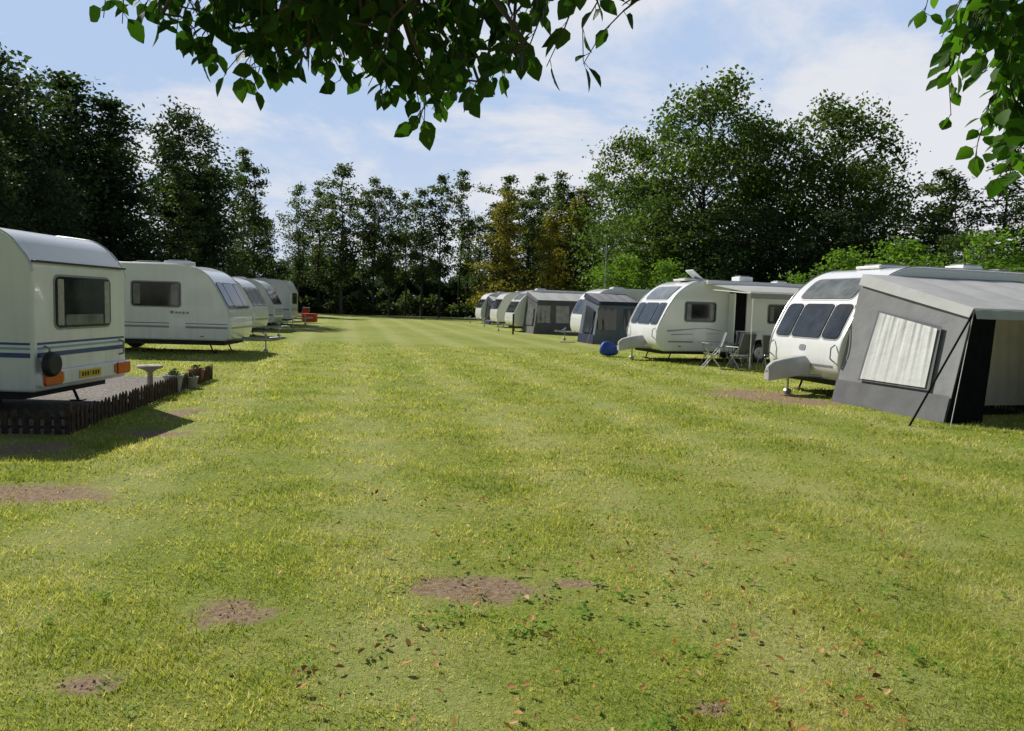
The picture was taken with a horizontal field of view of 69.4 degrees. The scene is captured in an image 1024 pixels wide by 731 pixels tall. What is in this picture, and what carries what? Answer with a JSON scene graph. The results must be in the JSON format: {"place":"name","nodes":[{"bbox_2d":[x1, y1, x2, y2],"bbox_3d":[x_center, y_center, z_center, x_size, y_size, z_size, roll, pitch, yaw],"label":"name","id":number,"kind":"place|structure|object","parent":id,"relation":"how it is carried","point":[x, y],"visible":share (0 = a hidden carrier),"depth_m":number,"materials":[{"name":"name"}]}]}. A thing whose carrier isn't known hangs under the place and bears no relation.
{"place":"outdoors","nodes":[
{"label":"outdoors","id":0,"kind":"place"},
{"bbox_2d":[0,310,1023,730],"bbox_3d":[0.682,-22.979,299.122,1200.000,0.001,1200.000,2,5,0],"label":"lawn ground","id":1,"kind":"structure","parent":0,"point":[412,330],"depth_m":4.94,"materials":[{"name":"green plant"}]},
{"bbox_2d":[0,131,41,232],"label":"conifer tree","id":2,"kind":"object","parent":1,"relation":"on","point":[6,219],"visible":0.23,"depth_m":27.25,"materials":[{"name":"green plant"}]},
{"bbox_2d":[0,66,85,213],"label":"dark oak tree","id":3,"kind":"object","parent":1,"relation":"on","point":[11,74],"depth_m":41.63,"materials":[{"name":"green plant"}]},
{"bbox_2d":[0,153,101,243],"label":"dark oak tree","id":4,"kind":"object","parent":1,"relation":"on","point":[51,227],"visible":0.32,"depth_m":32.47,"materials":[{"name":"green plant"}]},
{"bbox_2d":[0,42,101,235],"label":"conifer tree","id":5,"kind":"object","parent":1,"relation":"on","point":[4,60],"visible":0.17,"depth_m":37.37,"materials":[{"name":"green plant"}]},
{"bbox_2d":[0,64,131,241],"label":"dark oak tree","id":6,"kind":"object","parent":1,"relation":"on","point":[45,140],"visible":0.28,"depth_m":35.04,"materials":[{"name":"green plant"}]},
{"bbox_2d":[0,376,163,432],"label":"gravel bed","id":7,"kind":"object","parent":1,"relation":"on","point":[53,403],"visible":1,"depth_m":11.31,"materials":[{"name":"grey gravel"}]},
{"bbox_2d":[0,228,130,415],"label":"caravan","id":8,"kind":"object","parent":7,"relation":"on","point":[62,329],"visible":1,"depth_m":9.77,"materials":[{"name":"metal"}]},
{"bbox_2d":[53,274,110,329],"bbox_3d":[-5.977,-0.882,10.317,0.019,0.730,1.360,2,5,0],"label":"end window frame","id":9,"kind":"structure","parent":8,"relation":"in","point":[58,275],"depth_m":9.96,"materials":[{"name":"grey plastic"}]},
{"bbox_2d":[55,277,110,327],"bbox_3d":[-5.969,-0.882,10.317,0.034,0.670,1.300,2,5,0],"label":"end window","id":10,"kind":"structure","parent":8,"relation":"in","point":[81,295],"depth_m":10.25,"materials":[{"name":"glass"}]},
{"bbox_2d":[136,364,162,386],"bbox_3d":[-5.860,0.244,11.975,0.400,0.500,0.400,2,5,0],"label":"bird bath","id":11,"kind":"object","parent":7,"relation":"on","point":[149,369],"visible":0.62,"depth_m":11.93,"materials":[{"name":"beige stone"}]},
{"bbox_2d":[7,66,161,261],"bbox_3d":[-24.447,-9.255,41.401,13.984,13.596,11.616,-2,6,-41],"label":"conifer tree","id":12,"kind":"object","parent":1,"relation":"on","point":[63,80],"visible":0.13,"depth_m":40.15,"materials":[{"name":"green plant"}]},
{"bbox_2d":[0,364,212,434],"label":"picket fence","id":13,"kind":"object","parent":1,"relation":"on","point":[130,401],"visible":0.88,"depth_m":9.22,"materials":[{"name":"brown wood"}]},
{"bbox_2d":[48,90,175,261],"bbox_3d":[-21.986,-8.673,41.357,12.401,12.581,10.302,5,6,31],"label":"conifer tree","id":14,"kind":"object","parent":1,"relation":"on","point":[119,126],"visible":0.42,"depth_m":40.88,"materials":[{"name":"green plant"}]},
{"bbox_2d":[149,162,217,268],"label":"pine tree","id":15,"kind":"object","parent":1,"relation":"on","point":[180,179],"visible":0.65,"depth_m":45.27,"materials":[{"name":"green plant"}]},
{"bbox_2d":[137,135,235,271],"bbox_3d":[-23.415,-9.564,51.036,9.030,12.682,10.870,2,5,1],"label":"conifer tree","id":16,"kind":"object","parent":1,"relation":"on","point":[171,214],"visible":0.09,"depth_m":50.46,"materials":[{"name":"green plant"}]},
{"bbox_2d":[116,95,263,275],"bbox_3d":[-21.911,-10.317,49.255,8.494,14.578,9.561,5,6,32],"label":"conifer tree","id":17,"kind":"object","parent":1,"relation":"on","point":[179,120],"visible":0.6,"depth_m":48.77,"materials":[{"name":"green plant"}]},
{"bbox_2d":[117,260,281,353],"bbox_3d":[-10.681,-1.772,21.663,7.716,2.660,2.290,1,5,-4],"label":"caravan","id":18,"kind":"object","parent":1,"relation":"on","point":[184,302],"visible":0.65,"depth_m":20.68,"materials":[{"name":"metal"}]},
{"bbox_2d":[131,281,179,305],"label":"side windows","id":19,"kind":"structure","parent":18,"relation":"in","point":[151,293],"depth_m":20.57,"materials":[{"name":"glass"}]},
{"bbox_2d":[223,283,243,307],"bbox_3d":[-8.220,-2.045,21.806,0.404,0.716,0.900,1,5,-4],"label":"end window","id":20,"kind":"structure","parent":18,"relation":"in","point":[229,288],"depth_m":21.79,"materials":[{"name":"glass"}]},
{"bbox_2d":[170,159,272,277],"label":"conifer tree","id":21,"kind":"object","parent":1,"relation":"on","point":[233,236],"visible":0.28,"depth_m":50.69,"materials":[{"name":"green plant"}]},
{"bbox_2d":[223,147,269,275],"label":"alder tree","id":22,"kind":"object","parent":1,"relation":"on","point":[242,152],"visible":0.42,"depth_m":74.36,"materials":[{"name":"green plant"}]},
{"bbox_2d":[234,166,282,277],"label":"alder tree","id":23,"kind":"object","parent":1,"relation":"on","point":[259,262],"visible":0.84,"depth_m":73.07,"materials":[{"name":"green plant"}]},
{"bbox_2d":[232,277,289,336],"bbox_3d":[-12.960,-2.543,30.750,7.315,2.570,2.290,1,5,-4],"label":"caravan","id":24,"kind":"object","parent":1,"relation":"on","point":[254,298],"visible":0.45,"depth_m":30.71,"materials":[{"name":"metal"}]},
{"bbox_2d":[235,219,288,279],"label":"alder tree","id":25,"kind":"object","parent":1,"relation":"on","point":[272,275],"visible":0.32,"depth_m":91.92,"materials":[{"name":"green plant"}]},
{"bbox_2d":[234,276,301,329],"bbox_3d":[-14.434,-3.204,37.634,7.316,2.670,2.290,1,5,-6],"label":"caravan","id":26,"kind":"object","parent":1,"relation":"on","point":[271,299],"visible":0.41,"depth_m":37.22,"materials":[{"name":"metal"}]},
{"bbox_2d":[247,277,312,324],"bbox_3d":[-16.010,-4.008,45.599,7.316,2.870,2.290,1,5,-6],"label":"caravan","id":27,"kind":"object","parent":1,"relation":"on","point":[287,292],"visible":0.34,"depth_m":44.78,"materials":[{"name":"metal"}]},
{"bbox_2d":[274,181,318,312],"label":"alder tree","id":28,"kind":"object","parent":1,"relation":"on","point":[298,265],"visible":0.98,"depth_m":81.60,"materials":[{"name":"green plant"}]},
{"bbox_2d":[282,218,333,311],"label":"alder tree","id":29,"kind":"object","parent":1,"relation":"on","point":[310,230],"visible":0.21,"depth_m":92.69,"materials":[{"name":"green plant"}]},
{"bbox_2d":[299,180,339,304],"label":"tree","id":30,"kind":"object","parent":1,"relation":"on","point":[316,258],"visible":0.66,"depth_m":84.79,"materials":[{"name":"green plant"}]},
{"bbox_2d":[309,194,354,311],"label":"tree","id":31,"kind":"object","parent":1,"relation":"on","point":[332,288],"visible":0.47,"depth_m":84.78,"materials":[{"name":"green plant"}]},
{"bbox_2d":[149,255,530,299],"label":"distant treeline","id":32,"kind":"object","parent":1,"relation":"on","point":[376,284],"depth_m":121.18,"materials":[{"name":"green plant"}]},
{"bbox_2d":[311,162,375,313],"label":"alder tree","id":33,"kind":"object","parent":1,"relation":"on","point":[340,273],"visible":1,"depth_m":81.27,"materials":[{"name":"green plant"}]},
{"bbox_2d":[89,0,639,150],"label":"overhanging tree","id":34,"kind":"object","parent":1,"relation":"on","point":[294,27],"visible":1,"depth_m":2.42,"materials":[{"name":"green plant"}]},
{"bbox_2d":[344,190,388,313],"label":"alder tree","id":35,"kind":"object","parent":1,"relation":"on","point":[362,245],"visible":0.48,"depth_m":84.44,"materials":[{"name":"green plant"}]},
{"bbox_2d":[358,177,395,314],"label":"alder tree","id":36,"kind":"object","parent":1,"relation":"on","point":[374,208],"visible":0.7,"depth_m":83.61,"materials":[{"name":"green plant"}]},
{"bbox_2d":[363,185,413,315],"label":"alder tree","id":37,"kind":"object","parent":1,"relation":"on","point":[384,272],"visible":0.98,"depth_m":81.89,"materials":[{"name":"green plant"}]},
{"bbox_2d":[239,265,541,317],"bbox_3d":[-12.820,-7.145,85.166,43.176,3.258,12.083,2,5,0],"label":"undergrowth hedge","id":38,"kind":"object","parent":1,"relation":"on","point":[350,304],"visible":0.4,"depth_m":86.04,"materials":[{"name":"green plant"}]},
{"bbox_2d":[386,190,422,315],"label":"alder tree","id":39,"kind":"object","parent":1,"relation":"on","point":[406,195],"visible":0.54,"depth_m":84.65,"materials":[{"name":"green plant"}]},
{"bbox_2d":[398,188,444,316],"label":"alder tree","id":40,"kind":"object","parent":1,"relation":"on","point":[420,243],"visible":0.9,"depth_m":82.07,"materials":[{"name":"green plant"}]},
{"bbox_2d":[403,229,449,297],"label":"alder tree","id":41,"kind":"object","parent":1,"relation":"on","point":[428,284],"visible":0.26,"depth_m":93.02,"materials":[{"name":"green plant"}]},
{"bbox_2d":[416,173,463,316],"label":"alder tree","id":42,"kind":"object","parent":1,"relation":"on","point":[444,249],"visible":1,"depth_m":80.15,"materials":[{"name":"green plant"}]},
{"bbox_2d":[443,169,487,316],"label":"alder tree","id":43,"kind":"object","parent":1,"relation":"on","point":[462,271],"visible":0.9,"depth_m":83.89,"materials":[{"name":"green plant"}]},
{"bbox_2d":[449,221,485,301],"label":"alder tree","id":44,"kind":"object","parent":1,"relation":"on","point":[466,289],"visible":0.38,"depth_m":92.56,"materials":[{"name":"green plant"}]},
{"bbox_2d":[463,214,491,292],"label":"alder tree","id":45,"kind":"object","parent":1,"relation":"on","point":[477,281],"visible":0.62,"depth_m":85.65,"materials":[{"name":"green plant"}]},
{"bbox_2d":[464,291,505,322],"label":"caravan","id":46,"kind":"object","parent":1,"relation":"on","point":[480,310],"visible":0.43,"depth_m":61.24,"materials":[{"name":"metal"}]},
{"bbox_2d":[475,202,513,285],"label":"alder tree","id":47,"kind":"object","parent":1,"relation":"on","point":[493,205],"visible":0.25,"depth_m":82.40,"materials":[{"name":"green plant"}]},
{"bbox_2d":[458,189,534,310],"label":"larch tree","id":48,"kind":"object","parent":1,"relation":"on","point":[504,208],"visible":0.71,"depth_m":73.03,"materials":[{"name":"green plant"}]},
{"bbox_2d":[478,291,522,326],"bbox_3d":[1.169,-4.133,54.524,7.516,2.670,2.290,0,5,-15],"label":"caravan","id":49,"kind":"object","parent":1,"relation":"on","point":[502,301],"visible":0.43,"depth_m":53.04,"materials":[{"name":"metal"}]},
{"bbox_2d":[479,174,531,283],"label":"alder tree","id":50,"kind":"object","parent":1,"relation":"on","point":[510,179],"visible":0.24,"depth_m":80.13,"materials":[{"name":"green plant"}]},
{"bbox_2d":[514,198,543,290],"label":"alder tree","id":51,"kind":"object","parent":1,"relation":"on","point":[524,217],"visible":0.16,"depth_m":80.90,"materials":[{"name":"green plant"}]},
{"bbox_2d":[510,188,552,288],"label":"alder tree","id":52,"kind":"object","parent":1,"relation":"on","point":[530,193],"visible":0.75,"depth_m":76.62,"materials":[{"name":"green plant"}]},
{"bbox_2d":[40,442,1023,729],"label":"lawn weeds","id":53,"kind":"object","parent":1,"relation":"on","point":[666,718],"visible":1,"depth_m":3.77,"materials":[{"name":"green plant"}]},
{"bbox_2d":[516,172,555,272],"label":"alder tree","id":54,"kind":"object","parent":1,"relation":"on","point":[542,190],"visible":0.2,"depth_m":84.59,"materials":[{"name":"green plant"}]},
{"bbox_2d":[491,288,584,331],"bbox_3d":[2.449,-3.465,46.576,7.721,2.720,2.290,0,5,-15],"label":"caravan","id":55,"kind":"object","parent":1,"relation":"on","point":[517,306],"visible":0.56,"depth_m":45.36,"materials":[{"name":"metal"}]},
{"bbox_2d":[522,292,581,334],"bbox_3d":[3.247,-3.124,44.205,5.608,2.462,2.757,0,5,-15],"label":"caravan awning","id":56,"kind":"object","parent":55,"relation":"attached to","point":[547,313],"visible":0.53,"depth_m":43.14,"materials":[{"name":"grey fabric"}]},
{"bbox_2d":[537,305,568,322],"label":"front windows","id":57,"kind":"structure","parent":56,"relation":"in","point":[543,312],"depth_m":42.92,"materials":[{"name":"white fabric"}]},
{"bbox_2d":[513,209,575,291],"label":"larch tree","id":58,"kind":"object","parent":1,"relation":"on","point":[552,226],"visible":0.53,"depth_m":70.08,"materials":[{"name":"green plant"}]},
{"bbox_2d":[526,170,581,289],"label":"alder tree","id":59,"kind":"object","parent":1,"relation":"on","point":[558,184],"visible":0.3,"depth_m":74.58,"materials":[{"name":"green plant"}]},
{"bbox_2d":[534,187,577,287],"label":"alder tree","id":60,"kind":"object","parent":1,"relation":"on","point":[555,197],"visible":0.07,"depth_m":80.97,"materials":[{"name":"green plant"}]},
{"bbox_2d":[531,186,602,290],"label":"tree","id":61,"kind":"object","parent":1,"relation":"on","point":[574,216],"visible":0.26,"depth_m":71.89,"materials":[{"name":"green plant"}]},
{"bbox_2d":[551,189,589,290],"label":"alder tree","id":62,"kind":"object","parent":1,"relation":"on","point":[562,204],"visible":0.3,"depth_m":73.45,"materials":[{"name":"green plant"}]},
{"bbox_2d":[563,172,626,285],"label":"alder tree","id":63,"kind":"object","parent":1,"relation":"on","point":[592,196],"visible":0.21,"depth_m":71.44,"materials":[{"name":"green plant"}]},
{"bbox_2d":[555,287,649,339],"bbox_3d":[5.724,-2.520,36.585,7.516,2.670,2.290,0,5,-15],"label":"caravan","id":64,"kind":"object","parent":1,"relation":"on","point":[635,294],"visible":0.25,"depth_m":35.71,"materials":[{"name":"metal"}]},
{"bbox_2d":[577,293,638,344],"bbox_3d":[4.659,-2.160,33.928,3.458,2.312,2.357,0,5,-15],"label":"caravan awning","id":65,"kind":"object","parent":64,"relation":"attached to","point":[610,314],"visible":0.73,"depth_m":33.23,"materials":[{"name":"grey fabric"}]},
{"bbox_2d":[582,306,593,332],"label":"side window","id":66,"kind":"structure","parent":65,"relation":"in","point":[587,324],"depth_m":33.78,"materials":[{"name":"plastic"}]},
{"bbox_2d":[597,308,634,329],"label":"front windows","id":67,"kind":"structure","parent":65,"relation":"in","point":[606,318],"depth_m":33.05,"materials":[{"name":"plastic"}]},
{"bbox_2d":[278,373,930,730],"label":"fallen leaves","id":68,"kind":"object","parent":1,"relation":"on","point":[601,650],"visible":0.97,"depth_m":3.73,"materials":[{"name":"brown plant"}]},
{"bbox_2d":[599,341,617,355],"bbox_3d":[3.270,-0.570,24.930,0.725,0.498,0.397,-1,5,-29],"label":"blue storage bag","id":69,"kind":"object","parent":1,"relation":"on","point":[607,348],"visible":0.97,"depth_m":24.76,"materials":[{"name":"fabric"}]},
{"bbox_2d":[556,178,684,291],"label":"alder tree","id":70,"kind":"object","parent":1,"relation":"on","point":[587,244],"visible":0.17,"depth_m":67.83,"materials":[{"name":"green plant"}]},
{"bbox_2d":[575,252,665,290],"bbox_3d":[6.997,-4.938,49.626,6.832,5.525,6.264,0,5,-24],"label":"laurel bush","id":71,"kind":"object","parent":1,"relation":"on","point":[601,273],"visible":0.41,"depth_m":49.38,"materials":[{"name":"green plant"}]},
{"bbox_2d":[564,122,704,289],"bbox_3d":[10.696,-10.878,58.600,13.131,16.079,13.713,2,5,7],"label":"oak tree","id":72,"kind":"object","parent":1,"relation":"on","point":[621,145],"visible":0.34,"depth_m":58.21,"materials":[{"name":"green plant"}]},
{"bbox_2d":[622,257,690,289],"bbox_3d":[9.342,-4.513,47.941,6.285,5.083,5.763,4,5,25],"label":"laurel bush","id":73,"kind":"object","parent":1,"relation":"on","point":[662,266],"visible":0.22,"depth_m":47.60,"materials":[{"name":"green plant"}]},
{"bbox_2d":[597,192,719,288],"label":"oak tree","id":74,"kind":"object","parent":1,"relation":"on","point":[669,237],"visible":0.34,"depth_m":52.57,"materials":[{"name":"green plant"}]},
{"bbox_2d":[617,270,790,363],"bbox_3d":[7.230,-1.616,24.425,7.691,2.955,2.955,0,5,-15],"label":"caravan","id":75,"kind":"object","parent":1,"relation":"on","point":[681,316],"visible":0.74,"depth_m":23.41,"materials":[{"name":"metal"}]},
{"bbox_2d":[638,302,658,323],"bbox_3d":[4.429,-1.705,23.991,0.373,0.686,0.900,0,5,-15],"label":"end window","id":76,"kind":"structure","parent":75,"relation":"in","point":[650,308],"depth_m":23.96,"materials":[{"name":"glass"}]},
{"bbox_2d":[646,286,679,298],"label":"end window","id":77,"kind":"structure","parent":75,"relation":"in","point":[660,292],"depth_m":23.99,"materials":[{"name":"glass"}]},
{"bbox_2d":[726,293,735,345],"bbox_3d":[6.861,-1.418,23.139,0.040,1.670,0.650,2,5,0],"label":"door leaf","id":78,"kind":"structure","parent":75,"relation":"in","point":[732,296],"depth_m":23.07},
{"bbox_2d":[685,302,786,322],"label":"side windows","id":79,"kind":"structure","parent":75,"relation":"in","point":[700,311],"depth_m":23.24,"materials":[{"name":"glass"}]},
{"bbox_2d":[594,64,815,288],"bbox_3d":[14.437,-12.024,54.922,15.403,19.204,16.934,4,5,28],"label":"oak tree","id":80,"kind":"object","parent":1,"relation":"on","point":[698,156],"visible":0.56,"depth_m":52.41,"materials":[{"name":"green plant"}]},
{"bbox_2d":[673,198,803,283],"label":"oak tree","id":81,"kind":"object","parent":1,"relation":"on","point":[739,254],"visible":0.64,"depth_m":48.35,"materials":[{"name":"green plant"}]},
{"bbox_2d":[725,333,756,368],"bbox_3d":[6.629,-0.425,21.399,0.570,1.040,0.652,-1,5,-30],"label":"folding chair","id":82,"kind":"object","parent":1,"relation":"on","point":[744,347],"visible":0.96,"depth_m":21.20,"materials":[{"name":"fabric"}]},
{"bbox_2d":[706,280,804,368],"bbox_3d":[8.030,-1.261,22.570,3.500,2.580,2.400,0,5,-15],"label":"rollout canopy","id":83,"kind":"object","parent":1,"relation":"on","point":[758,290],"visible":0.61,"depth_m":22.08,"materials":[{"name":"white fabric"}]},
{"bbox_2d":[761,334,772,370],"bbox_3d":[7.401,-0.361,20.900,0.570,1.040,0.652,4,5,30],"label":"folding chair","id":84,"kind":"object","parent":1,"relation":"on","point":[765,344],"visible":0.34,"depth_m":20.79,"materials":[{"name":"fabric"}]},
{"bbox_2d":[680,103,857,282],"bbox_3d":[20.097,-10.974,56.659,15.264,17.151,15.940,1,5,-11],"label":"oak tree","id":85,"kind":"object","parent":1,"relation":"on","point":[791,133],"visible":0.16,"depth_m":55.01,"materials":[{"name":"green plant"}]},
{"bbox_2d":[779,245,874,283],"bbox_3d":[12.479,-2.539,29.079,5.466,4.420,5.011,6,6,42],"label":"laurel bush","id":86,"kind":"object","parent":1,"relation":"on","point":[838,257],"visible":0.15,"depth_m":28.66,"materials":[{"name":"green plant"}]},
{"bbox_2d":[767,204,896,282],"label":"oak tree","id":87,"kind":"object","parent":1,"relation":"on","point":[851,239],"visible":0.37,"depth_m":45.73,"materials":[{"name":"green plant"}]},
{"bbox_2d":[738,89,946,282],"bbox_3d":[23.186,-10.603,52.464,14.901,17.284,13.555,-1,5,-29],"label":"oak tree","id":88,"kind":"object","parent":1,"relation":"on","point":[809,162],"visible":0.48,"depth_m":50.82,"materials":[{"name":"green plant"}]},
{"bbox_2d":[806,153,925,264],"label":"oak tree","id":89,"kind":"object","parent":1,"relation":"on","point":[884,201],"visible":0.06,"depth_m":54.90,"materials":[{"name":"green plant"}]},
{"bbox_2d":[764,264,1023,393],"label":"caravan","id":90,"kind":"object","parent":1,"relation":"on","point":[809,338],"visible":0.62,"depth_m":14.87,"materials":[{"name":"metal"}]},
{"bbox_2d":[776,303,803,334],"bbox_3d":[5.965,-0.988,15.838,0.373,0.686,0.490,0,5,-15],"label":"end window","id":91,"kind":"structure","parent":90,"relation":"in","point":[794,310],"depth_m":15.81,"materials":[{"name":"glass"}]},
{"bbox_2d":[792,304,834,337],"bbox_3d":[6.156,-0.923,15.121,0.373,0.686,0.900,0,5,-15],"label":"end window","id":92,"kind":"structure","parent":90,"relation":"in","point":[813,318],"depth_m":15.08,"materials":[{"name":"glass"}]},
{"bbox_2d":[802,278,860,298],"bbox_3d":[6.626,-1.569,15.188,0.459,0.436,1.600,0,5,-15],"label":"end window","id":93,"kind":"structure","parent":90,"relation":"in","point":[828,288],"depth_m":15.15,"materials":[{"name":"glass"}]},
{"bbox_2d":[822,304,852,338],"bbox_3d":[6.347,-0.858,14.404,0.373,0.686,0.490,0,5,-15],"label":"end window","id":94,"kind":"structure","parent":90,"relation":"in","point":[838,318],"depth_m":14.38,"materials":[{"name":"glass"}]},
{"bbox_2d":[832,274,1023,426],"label":"caravan awning","id":95,"kind":"object","parent":90,"relation":"attached to","point":[947,350],"visible":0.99,"depth_m":12.74,"materials":[{"name":"grey fabric"}]},
{"bbox_2d":[860,313,936,387],"bbox_3d":[6.661,-0.299,12.723,0.281,1.203,1.456,0,5,-15],"label":"side window","id":96,"kind":"structure","parent":95,"relation":"in","point":[900,350],"depth_m":12.73,"materials":[{"name":"white fabric"}]},
{"bbox_2d":[847,235,983,269],"bbox_3d":[14.792,-2.471,27.113,5.875,4.752,5.387,6,6,43],"label":"laurel bush","id":97,"kind":"object","parent":1,"relation":"on","point":[908,250],"visible":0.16,"depth_m":26.90,"materials":[{"name":"green plant"}]},
{"bbox_2d":[867,203,990,266],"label":"oak tree","id":98,"kind":"object","parent":1,"relation":"on","point":[906,221],"visible":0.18,"depth_m":45.10,"materials":[{"name":"green plant"}]},
{"bbox_2d":[902,165,968,264],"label":"hedgerow tree","id":99,"kind":"object","parent":1,"relation":"on","point":[931,189],"visible":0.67,"depth_m":43.97,"materials":[{"name":"green plant"}]},
{"bbox_2d":[921,171,997,263],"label":"hedgerow tree","id":100,"kind":"object","parent":1,"relation":"on","point":[969,195],"visible":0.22,"depth_m":45.73,"materials":[{"name":"green plant"}]},
{"bbox_2d":[921,229,1005,266],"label":"hedgerow tree","id":101,"kind":"object","parent":1,"relation":"on","point":[956,241],"visible":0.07,"depth_m":39.60,"materials":[{"name":"green plant"}]},
{"bbox_2d":[908,0,1023,233],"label":"overhanging tree","id":102,"kind":"object","parent":1,"relation":"on","point":[1006,110],"visible":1,"depth_m":2.50,"materials":[{"name":"green plant"}]},
{"bbox_2d":[925,224,1023,271],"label":"laurel bush","id":103,"kind":"object","parent":1,"relation":"on","point":[988,240],"visible":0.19,"depth_m":26.33,"materials":[{"name":"green plant"}]},
{"bbox_2d":[959,147,1023,260],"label":"hedgerow tree","id":104,"kind":"object","parent":1,"relation":"on","point":[1002,193],"visible":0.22,"depth_m":45.27,"materials":[{"name":"green plant"}]},
{"bbox_2d":[976,191,1023,270],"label":"hedgerow tree","id":105,"kind":"object","parent":1,"relation":"on","point":[1007,214],"visible":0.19,"depth_m":42.34,"materials":[{"name":"green plant"}]},
{"bbox_2d":[0,0,1023,287],"label":"sky","id":106,"kind":"structure","parent":0,"point":[799,49],"materials":[{"name":"blue"}]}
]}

